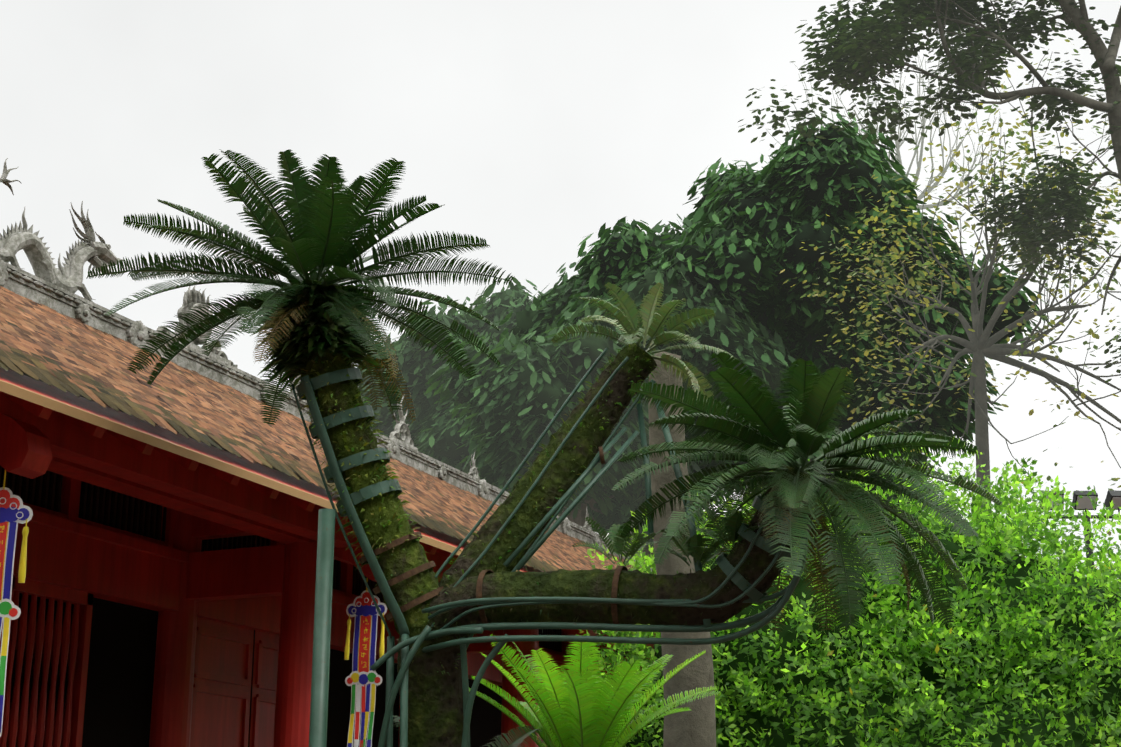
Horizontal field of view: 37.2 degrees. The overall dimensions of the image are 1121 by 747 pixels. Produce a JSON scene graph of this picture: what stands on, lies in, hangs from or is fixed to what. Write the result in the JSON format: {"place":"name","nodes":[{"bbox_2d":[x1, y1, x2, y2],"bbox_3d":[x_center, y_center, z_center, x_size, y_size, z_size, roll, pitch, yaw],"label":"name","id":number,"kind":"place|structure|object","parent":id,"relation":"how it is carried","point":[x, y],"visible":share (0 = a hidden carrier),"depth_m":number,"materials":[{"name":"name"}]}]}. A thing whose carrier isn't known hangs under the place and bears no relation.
{"place":"outdoors","nodes":[
{"label":"outdoors","id":0,"kind":"place"},
{"bbox_2d":[364,277,543,474],"bbox_3d":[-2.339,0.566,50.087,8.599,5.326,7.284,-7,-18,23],"label":"hazy tree","id":1,"kind":"object","parent":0,"point":[454,452],"visible":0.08,"depth_m":47.81,"materials":[{"name":"green plant"}]},
{"bbox_2d":[291,348,812,746],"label":"cycad steel supports","id":2,"kind":"object","parent":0,"point":[334,469],"visible":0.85,"depth_m":8.13,"materials":[{"name":"green metal"}]},
{"bbox_2d":[0,0,1120,586],"label":"sky","id":3,"kind":"structure","parent":0,"point":[536,125],"materials":[{"name":"white"}]},
{"bbox_2d":[551,112,1052,524],"bbox_3d":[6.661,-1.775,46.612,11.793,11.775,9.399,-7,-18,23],"label":"tree","id":4,"kind":"object","parent":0,"point":[745,259],"visible":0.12,"depth_m":43.75,"materials":[{"name":"green plant"}]},
{"bbox_2d":[738,0,1120,382],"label":"tall tree","id":5,"kind":"object","parent":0,"point":[850,50],"depth_m":23.66,"materials":[{"name":"green plant"}]},
{"label":"paving","id":6,"kind":"structure","parent":0,"visible":0},
{"bbox_2d":[0,367,655,746],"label":"temple building","id":7,"kind":"structure","parent":6,"relation":"on","point":[163,595],"depth_m":11.59,"materials":[{"name":"red wood"}]},
{"bbox_2d":[0,470,32,736],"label":"prayer banner","id":8,"kind":"object","parent":7,"relation":"hanging from","point":[14,511],"visible":1,"depth_m":8.24,"materials":[{"name":"multicoloured fabric"}]},
{"bbox_2d":[0,286,647,572],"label":"temple roof tiles","id":9,"kind":"object","parent":7,"relation":"attached to","point":[52,347],"visible":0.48,"depth_m":12.10,"materials":[{"name":"brown tile"}]},
{"bbox_2d":[0,158,651,571],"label":"temple ridge ornaments","id":10,"kind":"object","parent":9,"relation":"on","point":[50,284],"visible":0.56,"depth_m":15.73},
{"bbox_2d":[344,578,386,746],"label":"prayer banner","id":11,"kind":"object","parent":7,"relation":"hanging from","point":[363,679],"visible":0.92,"depth_m":11.52,"materials":[{"name":"multicoloured fabric"}]},
{"bbox_2d":[359,332,462,469],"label":"tree","id":12,"kind":"object","parent":6,"relation":"on","point":[365,393],"visible":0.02,"depth_m":52.85,"materials":[{"name":"green plant"}]},
{"bbox_2d":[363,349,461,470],"bbox_3d":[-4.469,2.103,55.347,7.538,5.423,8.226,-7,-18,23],"label":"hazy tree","id":13,"kind":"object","parent":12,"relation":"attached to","point":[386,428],"visible":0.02,"depth_m":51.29,"materials":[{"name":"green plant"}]},
{"bbox_2d":[86,149,1001,746],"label":"cycad","id":14,"kind":"object","parent":6,"relation":"on","point":[318,233],"depth_m":8.22,"materials":[{"name":"green plant"}]},
{"bbox_2d":[393,715,540,746],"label":"cycad sucker","id":15,"kind":"object","parent":14,"relation":"attached to","point":[514,743],"visible":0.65,"depth_m":8.62,"materials":[{"name":"green plant"}]},
{"bbox_2d":[250,278,818,679],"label":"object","id":16,"kind":"object","parent":14,"relation":"attached to","point":[288,352],"visible":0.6,"depth_m":8.44,"materials":[{"name":"green plant"}]},
{"bbox_2d":[469,634,719,746],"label":"young cycad","id":17,"kind":"object","parent":14,"relation":"attached to","point":[583,708],"visible":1,"depth_m":8.84,"materials":[{"name":"green plant"}]},
{"bbox_2d":[425,307,717,553],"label":"tree","id":18,"kind":"object","parent":6,"relation":"on","point":[510,456],"depth_m":41.02,"materials":[{"name":"green plant"}]},
{"bbox_2d":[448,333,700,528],"bbox_3d":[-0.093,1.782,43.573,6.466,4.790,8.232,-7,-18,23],"label":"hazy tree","id":19,"kind":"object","parent":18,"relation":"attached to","point":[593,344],"visible":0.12,"depth_m":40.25,"materials":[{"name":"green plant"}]},
{"bbox_2d":[495,214,797,570],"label":"hazy tree","id":20,"kind":"object","parent":6,"relation":"on","point":[547,305],"depth_m":42.60,"materials":[{"name":"green plant"}]},
{"bbox_2d":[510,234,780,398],"bbox_3d":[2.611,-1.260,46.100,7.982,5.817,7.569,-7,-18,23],"label":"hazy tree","id":21,"kind":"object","parent":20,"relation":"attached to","point":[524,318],"visible":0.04,"depth_m":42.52,"materials":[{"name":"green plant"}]},
{"bbox_2d":[648,352,715,746],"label":"pollard trunk","id":22,"kind":"object","parent":6,"relation":"on","point":[695,726],"visible":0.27,"depth_m":10.78,"materials":[{"name":"grey plant"}]},
{"bbox_2d":[539,428,1120,746],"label":"shrub","id":23,"kind":"object","parent":6,"relation":"on","point":[1008,534],"visible":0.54,"depth_m":12.78,"materials":[{"name":"green plant"}]},
{"bbox_2d":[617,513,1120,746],"bbox_3d":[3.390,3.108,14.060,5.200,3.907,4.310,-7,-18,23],"label":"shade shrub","id":24,"kind":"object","parent":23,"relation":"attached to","point":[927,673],"visible":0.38,"depth_m":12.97,"materials":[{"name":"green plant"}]},
{"bbox_2d":[766,55,1004,209],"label":"tree","id":25,"kind":"object","parent":6,"relation":"on","point":[919,162],"visible":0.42,"depth_m":55.62,"materials":[{"name":"grey plant"}]},
{"bbox_2d":[780,39,1120,535],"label":"yellowing tree","id":26,"kind":"object","parent":6,"relation":"on","point":[922,274],"depth_m":32.51,"materials":[{"name":"plant"}]},
{"bbox_2d":[1040,490,1120,573],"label":"floodlight mast","id":27,"kind":"object","parent":6,"relation":"on","point":[1084,502],"visible":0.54,"depth_m":27.71,"materials":[{"name":"grey metal"}]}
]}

